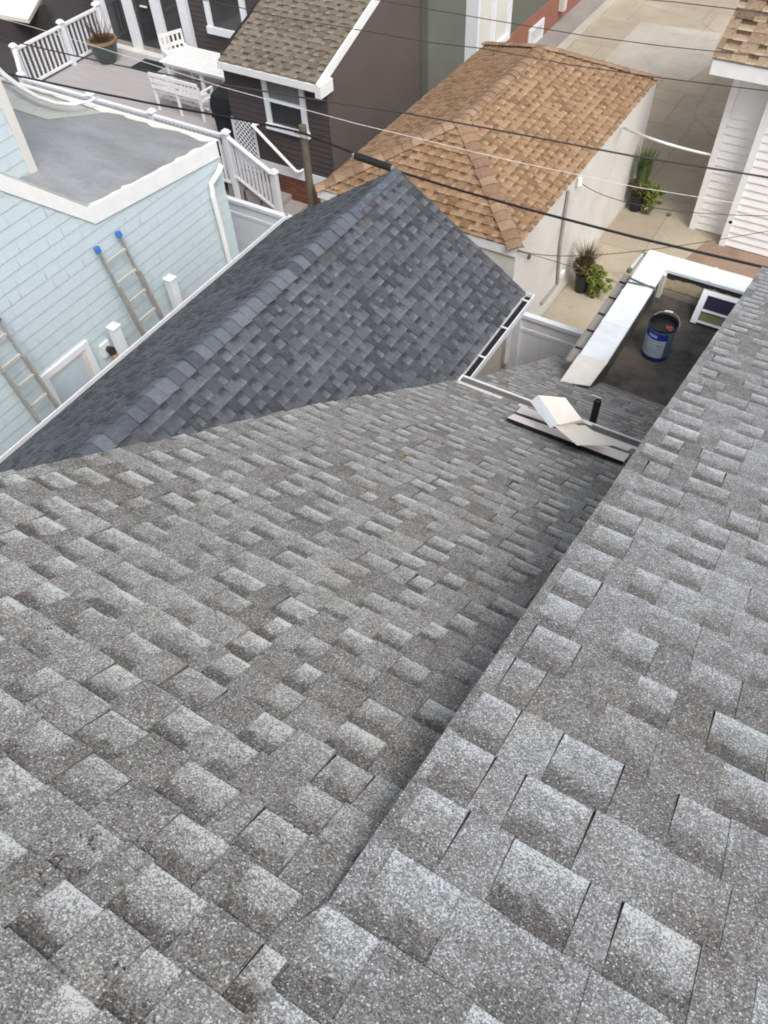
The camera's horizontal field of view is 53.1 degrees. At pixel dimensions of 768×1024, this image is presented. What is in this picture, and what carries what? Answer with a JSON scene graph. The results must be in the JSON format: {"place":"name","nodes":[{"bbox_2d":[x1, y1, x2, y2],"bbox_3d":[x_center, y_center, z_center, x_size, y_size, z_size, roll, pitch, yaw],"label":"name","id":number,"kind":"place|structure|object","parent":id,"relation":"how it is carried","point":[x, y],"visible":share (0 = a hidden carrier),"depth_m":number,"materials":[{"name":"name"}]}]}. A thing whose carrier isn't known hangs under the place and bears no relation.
{"place":"outdoors","nodes":[
{"label":"outdoors","id":0,"kind":"place"},
{"bbox_2d":[0,0,92,81],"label":"ground","id":1,"kind":"structure","parent":0,"point":[65,10],"depth_m":22.23,"materials":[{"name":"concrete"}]},
{"bbox_2d":[0,0,52,44],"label":"white shed","id":2,"kind":"structure","parent":1,"relation":"on","point":[33,13],"depth_m":22.21,"materials":[{"name":"brown"}]},
{"bbox_2d":[0,168,534,474],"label":"slate roofed house","id":3,"kind":"structure","parent":0,"point":[395,279],"depth_m":8.80,"materials":[{"name":"blue"}]},
{"bbox_2d":[224,124,332,211],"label":"yard","id":4,"kind":"structure","parent":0,"point":[226,188],"depth_m":17.03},
{"bbox_2d":[8,1,307,215],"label":"timber deck","id":5,"kind":"structure","parent":4,"relation":"on","point":[238,178],"depth_m":18.51,"materials":[{"name":"white wood"}]},
{"bbox_2d":[78,11,117,64],"bbox_3d":[-7.282,-12.171,19.726,0.831,1.153,0.908,-37,59,-23],"label":"potted shrub","id":6,"kind":"object","parent":5,"relation":"on","point":[104,40],"visible":0.99,"depth_m":19.72,"materials":[{"name":"ceramic"}]},
{"bbox_2d":[131,58,165,72],"bbox_3d":[-6.074,-11.525,19.882,0.800,0.014,0.600,25,58,20],"label":"door mat","id":7,"kind":"object","parent":5,"relation":"on","point":[145,66],"depth_m":19.88,"materials":[{"name":"black fabric"}]},
{"bbox_2d":[157,28,197,78],"bbox_3d":[-5.106,-11.316,19.085,0.630,0.950,0.520,-29,56,-18],"label":"garden chair","id":8,"kind":"object","parent":5,"relation":"on","point":[174,43],"visible":0.52,"depth_m":19.00,"materials":[{"name":"white paint"}]},
{"bbox_2d":[147,72,212,121],"bbox_3d":[-4.680,-9.765,17.934,1.460,0.850,0.520,25,58,20],"label":"garden bench","id":9,"kind":"object","parent":5,"relation":"on","point":[178,92],"visible":0.95,"depth_m":17.70,"materials":[{"name":"white paint"}]},
{"bbox_2d":[159,45,224,101],"bbox_3d":[-4.130,-10.420,18.479,2.250,0.740,0.985,25,58,20],"label":"patio table","id":10,"kind":"object","parent":5,"relation":"on","point":[194,60],"visible":0.52,"depth_m":18.27,"materials":[{"name":"white paint"}]},
{"bbox_2d":[210,82,234,147],"bbox_3d":[-3.301,-8.693,16.819,0.714,1.200,0.642,25,58,20],"label":"covered grill","id":11,"kind":"object","parent":5,"relation":"on","point":[219,103],"visible":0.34,"depth_m":16.48,"materials":[{"name":"black fabric"}]},
{"bbox_2d":[83,0,419,204],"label":"brown house","id":12,"kind":"structure","parent":4,"relation":"on","point":[260,51],"depth_m":15.24,"materials":[{"name":"brown wood"}]},
{"bbox_2d":[104,0,133,46],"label":"glass door","id":13,"kind":"structure","parent":12,"relation":"in","point":[114,8],"depth_m":20.22,"materials":[{"name":"grey glass"}]},
{"bbox_2d":[132,0,161,53],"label":"glass door","id":14,"kind":"structure","parent":12,"relation":"in","point":[144,17],"depth_m":19.83,"materials":[{"name":"grey glass"}]},
{"bbox_2d":[160,0,184,52],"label":"glass door","id":15,"kind":"structure","parent":12,"relation":"in","point":[169,8],"depth_m":19.22,"materials":[{"name":"grey glass"}]},
{"bbox_2d":[203,0,246,37],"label":"window","id":16,"kind":"structure","parent":12,"relation":"in","point":[222,20],"depth_m":18.42,"materials":[{"name":"white plastic"}]},
{"bbox_2d":[251,124,303,172],"bbox_3d":[-2.170,-7.441,15.710,1.115,0.792,0.167,25,58,20],"label":"handrail","id":17,"kind":"object","parent":12,"relation":"attached to","point":[274,148],"visible":0.89,"depth_m":15.69,"materials":[{"name":"white metal"}]},
{"bbox_2d":[261,80,310,139],"bbox_3d":[-1.929,-7.903,14.891,1.050,1.140,0.080,25,58,20],"label":"window","id":18,"kind":"structure","parent":12,"relation":"in","point":[277,114],"depth_m":14.96,"materials":[{"name":"white plastic"}]},
{"bbox_2d":[227,195,291,253],"bbox_3d":[-2.348,-4.810,14.033,1.870,1.810,0.120,25,58,20],"label":"vinyl fence","id":19,"kind":"object","parent":4,"relation":"on","point":[252,222],"visible":0.3,"depth_m":13.52,"materials":[{"name":"white plastic"}]},
{"bbox_2d":[294,124,315,207],"bbox_3d":[-1.213,-5.026,13.237,0.223,3.240,0.147,25,58,20],"label":"wooden pole","id":20,"kind":"object","parent":4,"relation":"on","point":[307,170],"visible":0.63,"depth_m":12.42,"materials":[{"name":"brown wood"}]},
{"bbox_2d":[5,72,767,267],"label":"overhead cable","id":21,"kind":"object","parent":20,"relation":"attached to","point":[501,201],"visible":0.98,"depth_m":11.23,"materials":[{"name":"black rubber"}]},
{"bbox_2d":[352,152,394,171],"bbox_3d":[-0.159,-5.292,11.626,0.725,0.142,0.106,25,58,20],"label":"splice case","id":22,"kind":"object","parent":21,"relation":"attached to","point":[369,160],"visible":0.86,"depth_m":11.58,"materials":[{"name":"black plastic"}]},
{"bbox_2d":[0,250,767,1023],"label":"grey roofed house","id":23,"kind":"structure","parent":0,"point":[500,750],"depth_m":2.24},
{"bbox_2d":[38,554,391,1023],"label":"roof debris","id":24,"kind":"object","parent":23,"relation":"on","point":[68,880],"visible":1,"depth_m":1.61,"materials":[{"name":"soil"}]},
{"bbox_2d":[0,38,767,177],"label":"overhead cable","id":25,"kind":"object","parent":23,"relation":"attached to","point":[718,169],"visible":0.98,"depth_m":10.12,"materials":[{"name":"black rubber"}]},
{"bbox_2d":[506,414,629,464],"bbox_3d":[1.374,-0.565,5.739,0.913,0.164,0.257,25,58,20],"label":"trim strip","id":26,"kind":"object","parent":23,"relation":"on","point":[613,454],"depth_m":5.67,"materials":[{"name":"metal"}]},
{"bbox_2d":[530,395,611,445],"bbox_3d":[1.371,-0.656,5.629,0.423,0.259,0.592,-17,54,-10],"label":"bent sheet","id":27,"kind":"object","parent":26,"relation":"on","point":[553,411],"visible":1,"depth_m":5.57,"materials":[{"name":"white metal"}]},
{"bbox_2d":[517,406,632,450],"bbox_3d":[1.456,-0.643,5.928,0.922,0.136,0.194,24,57,20],"label":"trim strip","id":28,"kind":"object","parent":23,"relation":"on","point":[536,415],"depth_m":5.94,"materials":[{"name":"metal"}]},
{"bbox_2d":[626,251,645,273],"bbox_3d":[3.318,-3.288,10.116,0.067,0.067,0.471,28,59,22],"label":"capped tube","id":29,"kind":"object","parent":23,"relation":"attached to","point":[636,262],"visible":1,"depth_m":10.08,"materials":[{"name":"beige paint"}]},
{"bbox_2d":[623,277,655,306],"bbox_3d":[3.240,-2.788,9.749,0.419,0.280,0.109,25,58,20],"label":"strap cable","id":30,"kind":"object","parent":23,"relation":"attached to","point":[644,284],"visible":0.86,"depth_m":9.66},
{"bbox_2d":[641,310,679,360],"bbox_3d":[3.330,-2.128,9.259,0.367,0.514,0.357,25,58,20],"label":"roof coating pail","id":31,"kind":"object","parent":23,"relation":"on","point":[658,341],"visible":1,"depth_m":9.19,"materials":[{"name":"blue metal"}]},
{"bbox_2d":[666,325,673,330],"bbox_3d":[3.354,-2.154,9.027,0.094,0.059,0.082,25,58,20],"label":"rag","id":32,"kind":"object","parent":31,"relation":"on","point":[668,328],"visible":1,"depth_m":9.02,"materials":[{"name":"red fabric"}]},
{"bbox_2d":[652,0,767,13],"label":"overhead cable","id":33,"kind":"object","parent":23,"relation":"attached to","point":[711,6],"visible":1,"depth_m":7.89,"materials":[{"name":"black rubber"}]},
{"bbox_2d":[690,289,738,328],"bbox_3d":[4.283,-2.465,9.610,0.750,0.311,0.356,25,58,20],"label":"window sash","id":34,"kind":"object","parent":23,"relation":"on","point":[713,309],"depth_m":9.66,"materials":[{"name":"white plastic"}]},
{"bbox_2d":[0,18,767,208],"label":"overhead cable","id":35,"kind":"object","parent":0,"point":[402,134],"visible":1,"depth_m":10.00,"materials":[{"name":"black rubber"}]},
{"bbox_2d":[336,0,580,98],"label":"grey green house","id":36,"kind":"structure","parent":0,"point":[439,63],"depth_m":17.44,"materials":[{"name":"paint"}]},
{"bbox_2d":[464,0,512,61],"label":"bay window","id":37,"kind":"structure","parent":36,"relation":"in","point":[478,31],"depth_m":17.71,"materials":[{"name":"white plastic"}]},
{"bbox_2d":[528,17,544,42],"bbox_3d":[4.066,-12.852,20.654,0.070,0.474,0.940,25,58,20],"label":"basement window","id":38,"kind":"structure","parent":36,"relation":"in","point":[535,34],"depth_m":20.64,"materials":[{"name":"white plastic"}]},
{"bbox_2d":[203,0,767,90],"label":"overhead cable","id":39,"kind":"object","parent":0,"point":[497,51],"visible":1,"depth_m":9.33,"materials":[{"name":"black rubber"}]},
{"bbox_2d":[537,0,605,46],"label":"pavement","id":40,"kind":"structure","parent":0,"point":[576,16],"depth_m":21.58,"materials":[{"name":"grey concrete"}]},
{"bbox_2d":[378,0,767,56],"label":"overhead cable","id":41,"kind":"object","parent":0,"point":[577,34],"visible":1,"depth_m":8.74,"materials":[{"name":"black rubber"}]},
{"bbox_2d":[500,0,766,369],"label":"alley","id":42,"kind":"structure","parent":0,"point":[689,115],"depth_m":17.47,"materials":[{"name":"concrete"}]},
{"bbox_2d":[0,318,59,424],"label":"extension ladder","id":43,"kind":"object","parent":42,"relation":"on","point":[41,383],"visible":0.34,"depth_m":9.52,"materials":[{"name":"metal"}]},
{"bbox_2d":[105,321,127,355],"bbox_3d":[-3.625,-1.796,11.379,0.150,2.451,0.150,25,58,20],"label":"vinyl post","id":44,"kind":"object","parent":42,"relation":"on","point":[117,337],"visible":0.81,"depth_m":10.54,"materials":[{"name":"white plastic"}]},
{"bbox_2d":[0,77,238,456],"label":"pale blue house","id":45,"kind":"structure","parent":42,"relation":"on","point":[79,183],"depth_m":10.40,"materials":[{"name":"blue wood"}]},
{"bbox_2d":[0,68,99,105],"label":"hose","id":46,"kind":"object","parent":45,"relation":"attached to","point":[11,80],"visible":1,"depth_m":11.71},
{"bbox_2d":[40,340,100,405],"bbox_3d":[-4.234,-1.625,10.792,0.060,1.390,0.838,25,58,20],"label":"window","id":47,"kind":"structure","parent":45,"relation":"in","point":[73,371],"depth_m":10.46,"materials":[{"name":"white plastic"}]},
{"bbox_2d":[93,230,164,336],"bbox_3d":[-3.201,-2.366,11.202,0.869,3.384,0.476,25,58,20],"label":"extension ladder","id":48,"kind":"object","parent":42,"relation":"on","point":[127,302],"visible":0.56,"depth_m":10.46,"materials":[{"name":"metal"}]},
{"bbox_2d":[162,273,182,309],"bbox_3d":[-3.030,-2.633,11.987,0.150,2.458,0.150,25,58,20],"label":"vinyl post","id":49,"kind":"object","parent":42,"relation":"on","point":[172,287],"visible":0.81,"depth_m":11.16,"materials":[{"name":"white plastic"}]},
{"bbox_2d":[314,41,661,368],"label":"tan roofed garage","id":50,"kind":"structure","parent":42,"relation":"on","point":[591,107],"depth_m":12.70,"materials":[{"name":"brown"}]},
{"bbox_2d":[518,251,616,282],"bbox_3d":[2.841,-3.631,11.460,1.550,0.621,0.908,25,58,20],"label":"overhead cable","id":51,"kind":"object","parent":50,"relation":"attached to","point":[567,265],"visible":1,"depth_m":11.75,"materials":[{"name":"black rubber"}]},
{"bbox_2d":[518,231,767,255],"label":"overhead cable","id":52,"kind":"object","parent":50,"relation":"attached to","point":[640,250],"visible":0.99,"depth_m":13.24,"materials":[{"name":"black rubber"}]},
{"bbox_2d":[623,127,711,155],"bbox_3d":[4.845,-6.150,12.985,1.618,0.878,1.389,9,53,9],"label":"overhead cable","id":53,"kind":"object","parent":50,"relation":"attached to","point":[667,143],"visible":1,"depth_m":12.55,"materials":[{"name":"white plastic"}]},
{"bbox_2d":[582,184,766,215],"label":"overhead cable","id":54,"kind":"object","parent":50,"relation":"attached to","point":[674,210],"visible":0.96,"depth_m":13.19,"materials":[{"name":"grey rubber"}]},
{"bbox_2d":[508,312,583,367],"bbox_3d":[2.515,-2.151,11.739,1.290,1.810,0.120,25,58,20],"label":"vinyl fence","id":55,"kind":"object","parent":42,"relation":"on","point":[534,337],"visible":0.24,"depth_m":11.34,"materials":[{"name":"white plastic"}]},
{"bbox_2d":[556,0,618,50],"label":"kerb","id":56,"kind":"structure","parent":42,"relation":"on","point":[586,25],"depth_m":21.35,"materials":[{"name":"concrete"}]},
{"bbox_2d":[571,239,612,297],"bbox_3d":[3.739,-4.350,13.954,0.891,1.032,0.665,25,58,20],"label":"potted plant","id":57,"kind":"object","parent":42,"relation":"on","point":[596,284],"visible":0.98,"depth_m":13.91,"materials":[{"name":"green plant"}]},
{"bbox_2d":[628,139,666,214],"bbox_3d":[5.248,-6.631,15.344,0.851,1.423,0.701,25,58,20],"label":"potted plant","id":58,"kind":"object","parent":42,"relation":"on","point":[640,196],"visible":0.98,"depth_m":15.42,"materials":[{"name":"green plant"}]},
{"bbox_2d":[604,22,720,79],"bbox_3d":[7.497,-12.245,20.367,2.494,0.001,3.204,25,58,20],"label":"alley patch","id":59,"kind":"object","parent":42,"relation":"on","point":[678,63],"visible":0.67,"depth_m":20.32,"materials":[{"name":"concrete"}]},
{"bbox_2d":[685,240,767,278],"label":"paving","id":60,"kind":"structure","parent":0,"point":[749,271],"depth_m":14.73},
{"bbox_2d":[689,0,767,256],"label":"white sided house","id":61,"kind":"structure","parent":0,"point":[741,143],"depth_m":13.74,"materials":[{"name":"paint"}]}
]}

